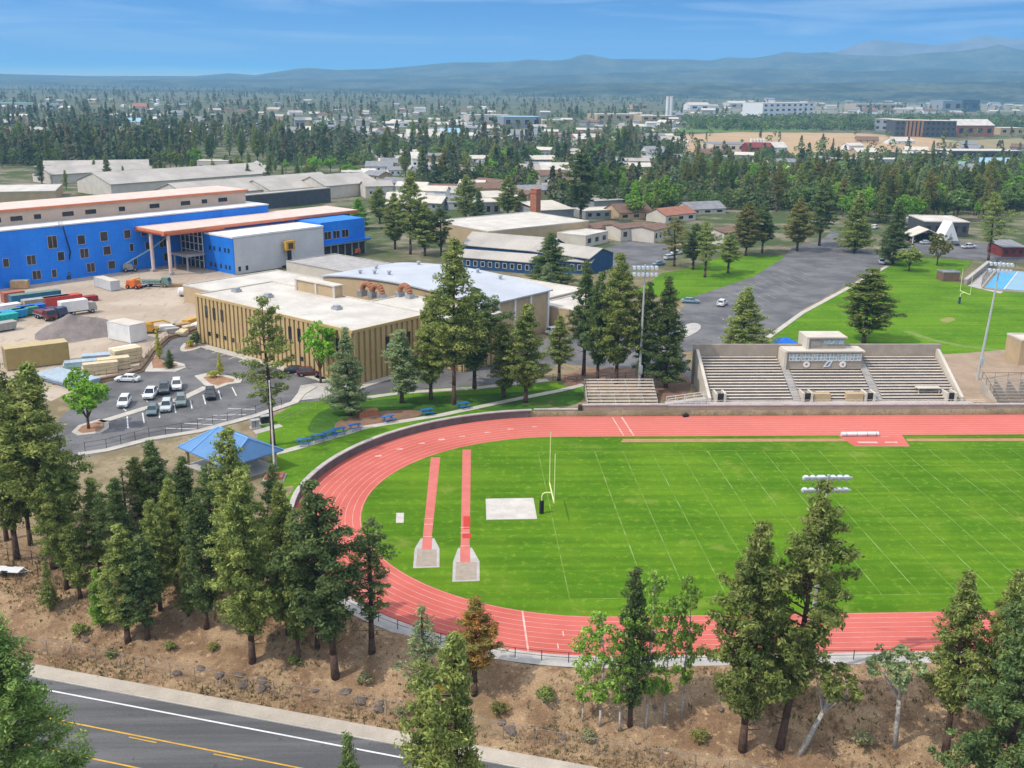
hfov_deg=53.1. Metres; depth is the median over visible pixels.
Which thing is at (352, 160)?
yard tree
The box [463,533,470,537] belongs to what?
runway
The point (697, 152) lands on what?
conifer tree
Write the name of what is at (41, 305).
roll off bin
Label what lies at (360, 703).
rock
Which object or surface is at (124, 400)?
parked car
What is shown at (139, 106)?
house
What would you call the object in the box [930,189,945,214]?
broadleaf tree
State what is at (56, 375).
material stack
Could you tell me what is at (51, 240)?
window
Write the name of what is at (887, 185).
conifer tree
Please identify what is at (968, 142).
house
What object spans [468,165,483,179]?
broadleaf tree
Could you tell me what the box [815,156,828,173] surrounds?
conifer tree
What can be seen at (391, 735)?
sidewalk
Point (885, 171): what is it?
conifer tree
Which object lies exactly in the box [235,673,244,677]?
rock
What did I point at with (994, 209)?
pine tree
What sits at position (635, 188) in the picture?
yard tree
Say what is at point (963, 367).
bare yard
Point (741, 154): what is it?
house
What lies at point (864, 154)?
conifer tree
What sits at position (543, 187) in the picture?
house
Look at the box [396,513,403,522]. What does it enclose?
concrete plate
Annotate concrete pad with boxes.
[486,498,536,519]
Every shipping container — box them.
[0,289,24,302]
[1,338,69,370]
[8,289,60,302]
[20,294,68,304]
[43,292,82,306]
[94,275,120,291]
[107,318,146,343]
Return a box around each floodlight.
[632,264,657,383]
[801,474,852,672]
[976,261,1013,379]
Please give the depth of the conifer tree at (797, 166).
565.34 m
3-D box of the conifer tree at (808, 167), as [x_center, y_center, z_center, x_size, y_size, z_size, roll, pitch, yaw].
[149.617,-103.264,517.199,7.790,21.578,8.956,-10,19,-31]
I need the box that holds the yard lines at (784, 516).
[538,449,1023,598]
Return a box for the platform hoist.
[282,240,294,268]
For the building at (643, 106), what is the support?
on the ground at (514, 684)
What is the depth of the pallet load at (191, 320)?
241.49 m
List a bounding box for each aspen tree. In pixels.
[568,631,600,721]
[577,610,627,726]
[608,607,646,731]
[635,569,675,728]
[650,594,692,721]
[669,574,710,715]
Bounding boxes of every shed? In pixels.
[519,200,573,217]
[987,239,1023,256]
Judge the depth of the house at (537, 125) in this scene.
1190.48 m
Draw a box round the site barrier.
[98,327,196,383]
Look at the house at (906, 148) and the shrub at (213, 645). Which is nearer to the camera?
the shrub at (213, 645)
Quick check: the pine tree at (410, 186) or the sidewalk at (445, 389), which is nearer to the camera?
the sidewalk at (445, 389)
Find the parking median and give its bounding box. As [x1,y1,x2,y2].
[99,386,205,421]
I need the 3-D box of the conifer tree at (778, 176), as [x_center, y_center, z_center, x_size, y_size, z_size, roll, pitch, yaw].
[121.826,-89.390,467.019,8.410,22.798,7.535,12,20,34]
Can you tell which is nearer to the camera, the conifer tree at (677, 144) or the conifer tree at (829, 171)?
the conifer tree at (829, 171)
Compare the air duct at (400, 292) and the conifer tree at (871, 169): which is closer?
the air duct at (400, 292)
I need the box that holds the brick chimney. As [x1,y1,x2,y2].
[530,188,541,212]
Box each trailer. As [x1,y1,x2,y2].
[0,565,28,575]
[83,294,98,300]
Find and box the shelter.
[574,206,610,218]
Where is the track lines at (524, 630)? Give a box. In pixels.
[299,417,1021,655]
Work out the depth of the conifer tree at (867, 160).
574.12 m
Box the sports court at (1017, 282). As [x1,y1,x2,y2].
[1006,271,1023,290]
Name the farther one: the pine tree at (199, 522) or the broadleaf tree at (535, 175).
the broadleaf tree at (535, 175)
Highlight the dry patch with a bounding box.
[940,317,954,321]
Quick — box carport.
[905,226,943,242]
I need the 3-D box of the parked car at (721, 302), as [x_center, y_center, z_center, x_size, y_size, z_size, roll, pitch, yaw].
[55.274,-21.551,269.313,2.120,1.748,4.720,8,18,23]
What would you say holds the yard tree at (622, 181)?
on the ground at (514, 684)
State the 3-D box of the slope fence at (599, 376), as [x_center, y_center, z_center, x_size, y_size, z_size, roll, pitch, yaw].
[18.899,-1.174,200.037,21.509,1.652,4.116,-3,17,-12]
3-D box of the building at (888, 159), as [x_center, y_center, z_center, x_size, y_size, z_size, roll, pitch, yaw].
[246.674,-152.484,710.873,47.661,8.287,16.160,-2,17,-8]
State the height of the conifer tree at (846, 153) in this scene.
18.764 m
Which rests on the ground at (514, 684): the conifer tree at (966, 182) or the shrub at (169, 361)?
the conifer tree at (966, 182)
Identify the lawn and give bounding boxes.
[257,382,584,503]
[308,388,583,432]
[361,434,1023,615]
[637,256,782,299]
[770,258,1023,353]
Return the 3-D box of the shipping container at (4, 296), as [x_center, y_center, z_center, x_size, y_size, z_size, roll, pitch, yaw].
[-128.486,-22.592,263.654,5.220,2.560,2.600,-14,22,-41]
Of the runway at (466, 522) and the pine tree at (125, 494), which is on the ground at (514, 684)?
the pine tree at (125, 494)
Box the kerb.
[29,675,526,767]
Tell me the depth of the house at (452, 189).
504.56 m
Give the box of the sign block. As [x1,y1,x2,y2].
[358,408,378,418]
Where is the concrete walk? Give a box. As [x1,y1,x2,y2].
[340,597,983,667]
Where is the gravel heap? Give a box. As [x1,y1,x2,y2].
[35,314,108,342]
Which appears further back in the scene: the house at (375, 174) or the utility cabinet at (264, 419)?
the house at (375, 174)
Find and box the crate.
[10,279,29,288]
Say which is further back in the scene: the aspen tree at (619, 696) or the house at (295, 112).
the house at (295, 112)
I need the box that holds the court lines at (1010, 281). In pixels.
[991,271,1021,291]
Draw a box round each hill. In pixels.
[0,44,1023,80]
[0,68,1023,88]
[5,81,1023,103]
[832,36,1023,55]
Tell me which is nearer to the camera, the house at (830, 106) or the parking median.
the parking median
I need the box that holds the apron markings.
[857,441,897,442]
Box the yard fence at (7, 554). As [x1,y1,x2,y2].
[0,547,42,575]
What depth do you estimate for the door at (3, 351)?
202.11 m
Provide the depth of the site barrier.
207.67 m
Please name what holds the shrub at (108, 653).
on the ground at (514, 684)
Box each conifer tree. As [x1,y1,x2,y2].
[10,127,18,137]
[15,121,23,135]
[32,141,38,160]
[33,160,44,183]
[41,130,52,160]
[53,138,61,159]
[61,170,67,188]
[80,117,84,129]
[81,128,94,151]
[102,154,112,171]
[111,135,117,157]
[119,142,130,159]
[126,133,132,151]
[179,124,184,137]
[181,117,187,129]
[194,122,201,144]
[201,120,206,142]
[203,134,214,156]
[208,119,217,143]
[208,131,216,157]
[221,124,232,155]
[235,122,239,140]
[236,128,245,148]
[237,130,245,159]
[241,122,246,151]
[250,127,262,160]
[258,124,262,141]
[260,138,265,157]
[262,163,272,175]
[263,131,267,148]
[266,155,272,171]
[271,122,278,138]
[293,162,300,173]
[319,118,325,133]
[350,198,376,225]
[380,131,389,156]
[385,128,390,145]
[390,137,396,157]
[399,140,410,177]
[409,119,416,139]
[416,145,427,175]
[418,123,426,142]
[424,124,430,146]
[437,146,449,180]
[444,135,451,149]
[446,138,451,155]
[459,122,467,142]
[460,152,471,174]
[483,153,488,165]
[488,143,500,161]
[504,154,509,169]
[512,149,520,163]
[540,132,546,146]
[586,135,597,152]
[594,132,598,145]
[613,129,622,154]
[619,127,630,149]
[627,122,632,138]
[646,130,655,145]
[668,140,675,159]
[674,137,679,153]
[678,153,687,179]
[680,161,690,180]
[689,157,696,191]
[692,145,699,165]
[693,152,709,184]
[705,155,720,192]
[716,148,723,161]
[722,160,728,187]
[725,160,737,195]
[726,147,732,164]
[733,155,739,168]
[733,160,739,178]
[740,158,749,181]
[741,171,751,194]
[752,150,758,165]
[754,157,769,200]
[755,163,763,180]
[758,145,765,165]
[771,163,788,211]
[788,162,794,174]
[792,164,806,190]
[794,158,799,175]
[802,158,815,177]
[805,169,813,186]
[806,156,817,175]
[813,178,824,210]
[814,153,819,165]
[814,158,824,179]
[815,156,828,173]
[815,174,820,185]
[823,159,834,181]
[830,162,840,206]
[833,147,841,164]
[835,175,848,214]
[839,155,853,177]
[839,160,849,181]
[841,150,850,159]
[849,153,855,176]
[851,160,864,190]
[859,145,871,167]
[863,155,870,178]
[866,159,876,175]
[871,172,876,187]
[873,177,880,212]
[874,182,887,218]
[874,182,888,222]
[875,164,892,195]
[884,174,890,195]
[888,164,902,212]
[896,158,907,171]
[897,167,904,178]
[898,170,910,202]
[902,175,916,214]
[903,151,911,169]
[907,166,915,187]
[912,154,922,179]
[912,168,923,210]
[916,182,930,214]
[917,163,928,180]
[917,168,942,214]
[921,150,931,167]
[924,166,933,214]
[927,159,932,170]
[929,147,936,163]
[938,173,954,214]
[939,160,945,176]
[944,168,955,189]
[946,158,958,181]
[947,161,960,187]
[956,167,973,210]
[968,161,978,190]
[969,173,987,215]
[970,172,978,210]
[978,156,985,176]
[979,167,994,211]
[980,179,993,218]
[984,156,999,179]
[990,165,998,186]
[995,168,1002,189]
[999,164,1009,185]
[1001,152,1004,170]
[1006,157,1012,172]
[1012,156,1020,174]
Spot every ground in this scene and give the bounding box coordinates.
[0,86,1023,767]
[683,104,1023,114]
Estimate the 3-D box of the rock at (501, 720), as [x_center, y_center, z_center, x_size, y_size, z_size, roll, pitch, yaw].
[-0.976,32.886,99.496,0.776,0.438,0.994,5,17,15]
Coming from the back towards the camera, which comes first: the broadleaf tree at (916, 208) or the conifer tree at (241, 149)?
the conifer tree at (241, 149)
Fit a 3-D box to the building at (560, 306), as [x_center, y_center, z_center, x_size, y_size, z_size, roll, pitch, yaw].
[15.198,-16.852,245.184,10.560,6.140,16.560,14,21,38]
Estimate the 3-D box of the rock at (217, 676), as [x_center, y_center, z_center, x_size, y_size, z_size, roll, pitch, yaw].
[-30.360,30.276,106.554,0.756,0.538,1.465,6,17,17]
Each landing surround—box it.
[413,538,438,567]
[452,548,479,581]
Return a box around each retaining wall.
[290,409,531,509]
[534,408,577,410]
[578,403,667,410]
[984,403,1023,407]
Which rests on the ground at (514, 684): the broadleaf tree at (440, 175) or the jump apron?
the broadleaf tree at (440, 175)
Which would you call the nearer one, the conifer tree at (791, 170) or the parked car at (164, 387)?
the parked car at (164, 387)
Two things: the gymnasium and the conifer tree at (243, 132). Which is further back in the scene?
the conifer tree at (243, 132)
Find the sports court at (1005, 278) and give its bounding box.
[986,270,1016,288]
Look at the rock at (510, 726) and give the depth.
98.69 m
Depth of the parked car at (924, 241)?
378.12 m
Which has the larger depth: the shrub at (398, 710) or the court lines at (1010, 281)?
the court lines at (1010, 281)
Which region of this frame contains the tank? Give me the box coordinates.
[177,286,183,296]
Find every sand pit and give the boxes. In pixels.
[416,549,436,566]
[455,562,476,579]
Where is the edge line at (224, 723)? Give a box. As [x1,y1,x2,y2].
[43,689,419,761]
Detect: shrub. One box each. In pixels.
[69,623,90,634]
[104,649,118,658]
[162,350,175,368]
[164,641,175,649]
[185,340,193,346]
[189,331,201,344]
[206,370,218,377]
[206,642,218,650]
[287,653,301,665]
[356,670,373,683]
[394,705,407,717]
[489,700,511,715]
[534,684,556,702]
[578,727,597,743]
[689,727,708,742]
[849,728,874,745]
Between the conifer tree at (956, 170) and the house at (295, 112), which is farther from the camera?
the house at (295, 112)
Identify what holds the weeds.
on the ground at (514, 684)
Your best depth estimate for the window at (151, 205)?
318.19 m
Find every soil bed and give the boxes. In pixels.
[334,410,422,429]
[561,367,690,400]
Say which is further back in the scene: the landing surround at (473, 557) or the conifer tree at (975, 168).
the conifer tree at (975, 168)
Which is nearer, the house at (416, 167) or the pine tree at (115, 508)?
the pine tree at (115, 508)
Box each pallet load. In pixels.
[159,324,175,330]
[164,326,182,333]
[173,322,190,326]
[175,328,188,336]
[179,324,194,328]
[182,317,196,323]
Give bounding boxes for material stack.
[37,367,100,388]
[63,358,95,369]
[81,352,109,358]
[81,359,117,374]
[96,354,130,369]
[108,344,136,350]
[109,345,143,362]
[161,282,193,286]
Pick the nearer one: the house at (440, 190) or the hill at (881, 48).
the house at (440, 190)
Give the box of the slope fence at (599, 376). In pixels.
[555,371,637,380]
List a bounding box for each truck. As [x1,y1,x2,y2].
[33,308,56,320]
[44,306,67,318]
[57,297,96,314]
[139,276,171,287]
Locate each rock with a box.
[172,670,181,675]
[196,665,204,671]
[215,671,224,678]
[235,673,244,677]
[238,681,246,688]
[256,676,267,681]
[257,685,266,693]
[258,680,267,684]
[339,688,351,694]
[354,697,364,705]
[373,704,382,712]
[498,719,505,725]
[504,725,515,730]
[506,727,516,735]
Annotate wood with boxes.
[0,83,1023,209]
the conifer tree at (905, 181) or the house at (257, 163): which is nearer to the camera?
the conifer tree at (905, 181)
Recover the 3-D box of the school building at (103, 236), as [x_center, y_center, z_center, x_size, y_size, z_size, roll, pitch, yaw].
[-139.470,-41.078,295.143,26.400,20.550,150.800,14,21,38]
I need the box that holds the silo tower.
[665,96,673,115]
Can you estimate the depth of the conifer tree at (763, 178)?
487.09 m
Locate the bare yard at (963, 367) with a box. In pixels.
[943,350,1023,402]
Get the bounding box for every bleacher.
[583,372,658,403]
[980,372,1023,402]
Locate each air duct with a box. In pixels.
[357,281,386,298]
[394,283,414,298]
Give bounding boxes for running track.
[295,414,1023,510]
[299,417,1023,655]
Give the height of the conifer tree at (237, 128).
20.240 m
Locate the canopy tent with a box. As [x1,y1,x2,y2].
[772,337,797,343]
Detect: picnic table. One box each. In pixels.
[296,437,310,446]
[310,433,325,441]
[323,429,337,438]
[332,426,346,435]
[347,422,362,431]
[380,414,395,422]
[420,408,433,415]
[456,401,470,408]
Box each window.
[2,258,9,267]
[10,216,22,220]
[26,255,36,264]
[32,270,41,279]
[34,214,40,218]
[47,235,57,248]
[51,269,56,277]
[57,251,64,260]
[62,211,73,216]
[77,235,85,244]
[80,248,88,258]
[85,209,95,213]
[86,262,95,272]
[100,231,107,240]
[103,246,110,254]
[108,260,115,268]
[123,229,130,238]
[129,243,133,251]
[133,258,137,265]
[145,241,149,249]
[149,203,159,207]
[159,239,166,247]
[164,253,167,260]
[181,201,189,205]
[204,306,207,317]
[212,308,215,319]
[218,197,226,201]
[220,310,223,321]
[288,326,291,339]
[297,328,300,341]
[324,231,331,239]
[333,230,339,238]
[336,338,339,350]
[342,229,348,237]
[385,336,389,350]
[406,331,410,345]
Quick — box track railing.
[345,596,995,662]
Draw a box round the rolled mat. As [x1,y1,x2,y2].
[840,432,878,435]
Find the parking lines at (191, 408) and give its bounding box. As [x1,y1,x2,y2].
[122,349,254,428]
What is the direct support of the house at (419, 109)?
on the ground at (514, 684)
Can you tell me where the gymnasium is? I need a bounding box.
[320,261,552,340]
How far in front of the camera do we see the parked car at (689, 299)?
271.26 m
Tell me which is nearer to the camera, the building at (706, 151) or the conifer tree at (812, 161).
the conifer tree at (812, 161)
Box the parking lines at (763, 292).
[715,270,810,319]
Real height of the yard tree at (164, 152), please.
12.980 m
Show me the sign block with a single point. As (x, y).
(371, 412)
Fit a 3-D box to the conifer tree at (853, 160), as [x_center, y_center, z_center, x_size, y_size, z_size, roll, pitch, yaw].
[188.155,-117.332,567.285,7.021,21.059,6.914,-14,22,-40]
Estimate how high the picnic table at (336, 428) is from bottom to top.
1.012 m
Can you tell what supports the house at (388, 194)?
on the ground at (514, 684)
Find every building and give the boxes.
[0,102,32,106]
[0,186,268,288]
[38,103,62,108]
[134,206,370,274]
[183,270,322,303]
[194,277,428,383]
[197,159,229,165]
[245,187,330,208]
[286,253,390,277]
[313,120,335,125]
[341,170,361,172]
[370,293,503,371]
[394,122,408,126]
[404,129,441,144]
[464,114,511,122]
[497,116,540,127]
[506,275,579,299]
[508,129,538,142]
[520,164,540,180]
[538,162,569,169]
[541,119,565,124]
[549,294,609,333]
[587,113,639,119]
[627,105,648,108]
[633,115,675,120]
[640,146,665,155]
[694,149,727,154]
[701,142,743,151]
[741,142,774,154]
[742,102,814,116]
[830,157,904,163]
[844,104,904,108]
[874,118,898,130]
[886,119,956,136]
[891,151,936,161]
[930,100,963,111]
[935,148,1021,159]
[949,119,994,136]
[952,99,979,111]
[959,164,985,169]
[968,157,1009,163]
[994,127,1023,134]
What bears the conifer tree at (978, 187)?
on the ground at (514, 684)
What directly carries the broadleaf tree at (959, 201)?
on the ground at (514, 684)
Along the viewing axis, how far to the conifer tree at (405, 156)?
579.80 m
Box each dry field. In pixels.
[684,132,952,154]
[940,138,1023,148]
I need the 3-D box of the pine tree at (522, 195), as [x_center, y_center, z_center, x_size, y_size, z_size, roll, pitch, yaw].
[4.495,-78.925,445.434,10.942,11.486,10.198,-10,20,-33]
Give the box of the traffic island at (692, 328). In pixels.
[678,323,700,336]
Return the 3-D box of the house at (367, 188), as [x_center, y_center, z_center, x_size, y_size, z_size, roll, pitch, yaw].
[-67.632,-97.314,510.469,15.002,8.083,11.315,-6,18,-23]
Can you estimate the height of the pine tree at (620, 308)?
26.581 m
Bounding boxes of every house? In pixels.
[10,114,25,120]
[128,118,141,125]
[131,103,146,112]
[147,108,156,113]
[167,110,183,114]
[208,108,221,113]
[224,108,231,111]
[237,110,252,113]
[253,161,265,168]
[266,107,282,110]
[275,114,285,120]
[287,110,302,114]
[294,117,304,126]
[305,117,311,124]
[318,113,333,118]
[340,116,355,120]
[341,107,355,111]
[355,119,369,124]
[359,180,393,197]
[361,168,375,172]
[364,161,393,170]
[365,170,392,178]
[366,128,383,134]
[375,127,391,131]
[375,178,397,188]
[380,158,397,165]
[384,121,394,125]
[384,177,404,180]
[385,166,407,175]
[385,192,425,201]
[395,109,408,113]
[395,181,430,191]
[404,120,418,124]
[406,194,447,209]
[410,152,419,164]
[410,166,430,172]
[414,107,425,111]
[417,185,450,195]
[426,153,441,162]
[428,118,441,121]
[429,185,457,195]
[430,183,457,185]
[433,122,448,126]
[439,128,459,132]
[446,195,480,209]
[458,179,486,188]
[460,110,471,113]
[462,132,480,139]
[465,126,477,131]
[466,182,499,194]
[467,122,480,126]
[469,155,487,162]
[475,159,484,165]
[475,177,503,185]
[480,191,517,202]
[481,125,499,130]
[514,189,530,200]
[515,184,548,195]
[527,155,554,161]
[533,124,546,131]
[536,169,567,183]
[537,147,553,154]
[539,111,549,114]
[544,129,558,133]
[546,176,573,180]
[556,134,574,140]
[560,118,572,123]
[570,148,589,151]
[572,134,589,145]
[576,128,586,131]
[579,120,589,125]
[587,120,602,124]
[603,202,651,219]
[616,123,634,127]
[627,158,649,162]
[627,163,652,170]
[633,124,644,130]
[638,155,656,164]
[643,133,665,138]
[645,121,656,126]
[646,205,696,223]
[656,120,675,126]
[659,136,683,140]
[668,117,678,121]
[674,113,687,117]
[676,200,726,214]
[683,102,709,109]
[699,108,715,112]
[710,104,718,107]
[724,101,745,107]
[734,152,753,161]
[771,142,787,155]
[775,158,795,165]
[814,102,825,105]
[824,105,837,108]
[841,143,864,151]
[848,107,864,110]
[849,148,877,155]
[855,136,878,142]
[857,108,877,113]
[881,109,895,113]
[883,137,914,143]
[893,108,909,111]
[903,146,928,150]
[906,107,922,111]
[919,109,935,113]
[938,161,965,167]
[948,110,962,113]
[955,141,977,145]
[955,145,980,148]
[987,102,1000,104]
[987,110,998,112]
[1010,143,1023,150]
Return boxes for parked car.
[114,373,141,382]
[117,393,131,407]
[142,386,158,398]
[145,403,158,415]
[158,381,170,393]
[159,397,172,411]
[171,376,182,390]
[175,392,186,406]
[204,385,215,399]
[283,365,299,373]
[296,366,318,376]
[545,326,558,333]
[652,260,665,265]
[663,254,676,259]
[681,297,699,303]
[717,298,726,306]
[878,258,884,263]
[919,240,929,243]
[961,243,976,248]
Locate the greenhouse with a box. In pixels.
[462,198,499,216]
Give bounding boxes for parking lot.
[42,336,567,461]
[561,330,690,377]
[605,241,669,270]
[669,242,886,350]
[900,241,1023,261]
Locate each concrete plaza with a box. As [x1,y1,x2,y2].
[253,424,282,433]
[298,383,334,399]
[968,269,1001,292]
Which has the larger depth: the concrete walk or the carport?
the carport
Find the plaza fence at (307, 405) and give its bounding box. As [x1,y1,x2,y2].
[281,388,327,423]
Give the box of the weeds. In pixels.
[0,540,1018,767]
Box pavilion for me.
[178,426,283,483]
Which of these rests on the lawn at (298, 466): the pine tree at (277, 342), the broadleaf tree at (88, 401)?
the pine tree at (277, 342)
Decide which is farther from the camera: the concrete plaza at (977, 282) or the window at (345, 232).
the window at (345, 232)
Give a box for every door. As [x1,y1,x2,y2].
[2,347,6,368]
[236,342,240,353]
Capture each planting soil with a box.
[78,421,103,432]
[152,356,177,367]
[185,344,197,349]
[203,376,234,384]
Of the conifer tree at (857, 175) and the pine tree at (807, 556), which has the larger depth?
the conifer tree at (857, 175)
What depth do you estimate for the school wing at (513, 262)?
314.29 m
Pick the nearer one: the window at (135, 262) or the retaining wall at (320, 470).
the retaining wall at (320, 470)
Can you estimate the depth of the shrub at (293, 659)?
106.48 m
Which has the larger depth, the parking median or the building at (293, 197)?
the building at (293, 197)
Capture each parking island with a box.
[72,419,108,435]
[145,354,185,371]
[180,343,201,351]
[195,373,241,388]
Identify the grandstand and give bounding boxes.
[664,331,984,409]
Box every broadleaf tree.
[60,377,111,428]
[63,366,89,397]
[300,320,336,382]
[372,143,384,157]
[429,145,441,152]
[432,169,444,183]
[441,171,459,182]
[457,151,471,159]
[461,139,475,148]
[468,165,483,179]
[482,159,498,169]
[482,167,493,178]
[508,167,522,184]
[519,146,534,158]
[525,172,539,180]
[527,145,536,154]
[602,142,613,150]
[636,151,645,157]
[708,160,713,169]
[708,166,723,174]
[747,163,758,173]
[750,166,759,179]
[770,162,779,171]
[777,163,793,173]
[778,175,792,189]
[792,184,810,203]
[797,652,864,756]
[800,182,815,209]
[805,181,824,210]
[831,181,852,211]
[837,195,849,216]
[842,184,869,205]
[847,189,874,221]
[854,187,878,216]
[865,643,928,748]
[871,192,893,217]
[882,199,896,220]
[891,194,913,216]
[896,245,923,270]
[906,196,927,213]
[928,233,954,264]
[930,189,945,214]
[931,193,948,214]
[933,166,945,175]
[933,183,945,196]
[944,184,967,213]
[944,189,973,216]
[967,191,988,214]
[974,199,983,217]
[996,193,1008,211]
[998,172,1014,183]
[998,187,1020,210]
[1001,175,1023,188]
[1003,182,1022,211]
[1019,162,1022,174]
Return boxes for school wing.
[435,211,589,242]
[458,249,541,273]
[462,231,565,253]
[529,241,613,273]
[546,257,593,273]
[557,228,607,245]
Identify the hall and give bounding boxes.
[572,195,624,207]
[907,215,969,236]
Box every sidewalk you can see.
[21,662,598,767]
[78,386,317,454]
[199,344,346,386]
[272,384,583,454]
[358,369,420,388]
[364,379,549,398]
[766,266,888,337]
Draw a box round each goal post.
[539,432,555,513]
[958,272,972,303]
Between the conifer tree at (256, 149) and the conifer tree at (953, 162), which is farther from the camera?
the conifer tree at (256, 149)
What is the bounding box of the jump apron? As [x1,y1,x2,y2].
[838,435,909,445]
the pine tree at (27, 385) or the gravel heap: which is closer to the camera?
the pine tree at (27, 385)
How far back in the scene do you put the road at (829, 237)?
390.90 m
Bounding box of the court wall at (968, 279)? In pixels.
[964,261,990,284]
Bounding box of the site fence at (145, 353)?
[94,323,196,375]
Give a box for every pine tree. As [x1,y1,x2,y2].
[0,360,95,570]
[0,363,40,560]
[0,611,96,767]
[3,528,8,541]
[11,417,45,545]
[25,442,89,590]
[34,560,61,610]
[60,522,96,598]
[75,477,109,574]
[87,477,144,561]
[87,567,112,628]
[94,523,142,643]
[111,467,144,544]
[117,534,165,640]
[123,456,158,533]
[133,439,172,516]
[139,498,179,611]
[155,476,194,589]
[167,455,200,563]
[173,545,198,616]
[179,494,225,629]
[186,464,227,562]
[201,465,284,664]
[205,426,270,587]
[232,296,295,445]
[257,462,293,578]
[261,480,295,635]
[262,479,370,680]
[266,511,315,661]
[291,515,333,649]
[319,327,371,415]
[337,516,400,655]
[338,729,360,767]
[366,186,388,223]
[378,192,405,248]
[380,329,428,402]
[389,169,428,254]
[391,604,445,697]
[393,630,488,767]
[405,201,438,255]
[409,293,451,399]
[420,236,491,404]
[424,205,453,255]
[447,287,516,389]
[447,595,508,697]
[450,174,483,216]
[469,189,491,216]
[487,322,522,397]
[495,175,524,212]
[501,303,553,402]
[512,189,529,212]
[524,232,580,284]
[538,262,560,282]
[541,314,575,380]
[556,146,601,218]
[564,259,599,375]
[579,271,616,380]
[589,162,618,189]
[589,252,648,383]
[615,566,658,727]
[625,281,667,383]
[631,275,690,388]
[655,216,693,265]
[679,223,715,269]
[695,221,730,276]
[697,520,795,753]
[718,231,742,272]
[720,286,777,343]
[729,201,768,255]
[749,201,779,252]
[758,477,865,751]
[782,198,820,250]
[806,177,845,245]
[832,190,876,252]
[836,268,908,343]
[873,201,913,264]
[918,569,995,753]
[925,592,1023,767]
[971,568,1023,750]
[978,192,1023,259]
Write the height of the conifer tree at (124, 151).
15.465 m
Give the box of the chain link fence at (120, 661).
[8,635,767,767]
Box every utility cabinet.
[249,418,260,429]
[259,414,269,424]
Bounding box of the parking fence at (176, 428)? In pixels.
[84,398,281,447]
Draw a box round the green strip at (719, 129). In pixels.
[609,127,818,133]
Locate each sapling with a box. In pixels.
[154,328,163,358]
[216,352,224,374]
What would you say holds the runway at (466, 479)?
on the lawn at (521, 568)
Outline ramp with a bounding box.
[666,392,705,403]
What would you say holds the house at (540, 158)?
on the ground at (514, 684)
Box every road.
[0,676,513,767]
[821,232,838,242]
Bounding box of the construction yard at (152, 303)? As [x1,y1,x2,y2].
[0,264,236,400]
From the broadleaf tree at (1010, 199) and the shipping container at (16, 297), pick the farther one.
the broadleaf tree at (1010, 199)
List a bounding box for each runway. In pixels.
[422,537,431,549]
[423,457,439,535]
[460,547,469,561]
[461,450,470,546]
[463,516,469,528]
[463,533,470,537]
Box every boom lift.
[58,222,70,278]
[122,237,165,271]
[125,277,147,288]
[146,319,170,333]
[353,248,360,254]
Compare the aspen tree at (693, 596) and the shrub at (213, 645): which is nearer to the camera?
the aspen tree at (693, 596)
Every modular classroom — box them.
[589,221,618,229]
[602,221,650,240]
[630,222,670,242]
[709,226,749,244]
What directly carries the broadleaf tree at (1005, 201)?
on the ground at (514, 684)
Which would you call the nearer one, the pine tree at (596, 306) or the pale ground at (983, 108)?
the pine tree at (596, 306)
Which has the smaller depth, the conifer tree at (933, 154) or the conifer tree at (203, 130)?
the conifer tree at (933, 154)
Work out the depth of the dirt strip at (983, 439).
172.30 m
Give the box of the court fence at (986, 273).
[981,258,1022,286]
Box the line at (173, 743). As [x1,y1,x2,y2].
[29,718,300,767]
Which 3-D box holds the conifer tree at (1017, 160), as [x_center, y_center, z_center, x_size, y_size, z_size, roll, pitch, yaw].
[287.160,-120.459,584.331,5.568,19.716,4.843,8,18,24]
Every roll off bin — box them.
[0,302,20,310]
[0,308,27,317]
[0,311,17,320]
[0,319,16,331]
[9,305,38,315]
[17,302,45,308]
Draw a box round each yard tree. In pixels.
[160,148,174,167]
[166,150,183,166]
[185,147,202,162]
[185,152,189,166]
[222,154,232,163]
[232,156,243,163]
[245,151,251,162]
[282,160,289,169]
[299,152,304,168]
[302,163,316,172]
[307,156,323,171]
[323,155,338,172]
[341,162,358,169]
[346,156,360,165]
[603,168,610,184]
[611,167,621,186]
[612,165,628,184]
[619,172,628,194]
[624,190,640,202]
[625,197,645,211]
[629,179,640,197]
[631,177,650,200]
[642,187,650,204]
[642,192,661,209]
[645,165,669,181]
[646,167,653,183]
[648,175,682,206]
[651,194,659,208]
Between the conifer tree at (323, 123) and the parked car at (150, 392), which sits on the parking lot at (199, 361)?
the parked car at (150, 392)
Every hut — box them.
[936,269,960,281]
[1004,333,1023,364]
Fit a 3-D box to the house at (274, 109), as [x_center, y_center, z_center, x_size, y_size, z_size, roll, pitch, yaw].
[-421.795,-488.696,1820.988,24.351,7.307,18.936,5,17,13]
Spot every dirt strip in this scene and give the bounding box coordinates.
[621,439,845,441]
[906,438,1023,440]
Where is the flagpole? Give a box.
[262,380,286,480]
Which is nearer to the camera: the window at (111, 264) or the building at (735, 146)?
the window at (111, 264)
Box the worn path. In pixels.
[903,331,1001,350]
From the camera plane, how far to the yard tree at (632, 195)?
449.21 m
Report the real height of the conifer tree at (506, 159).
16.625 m
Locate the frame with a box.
[936,220,957,240]
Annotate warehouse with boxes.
[0,184,62,202]
[32,162,151,183]
[43,159,148,166]
[76,163,271,194]
[151,172,322,192]
[249,173,342,191]
[302,172,376,197]

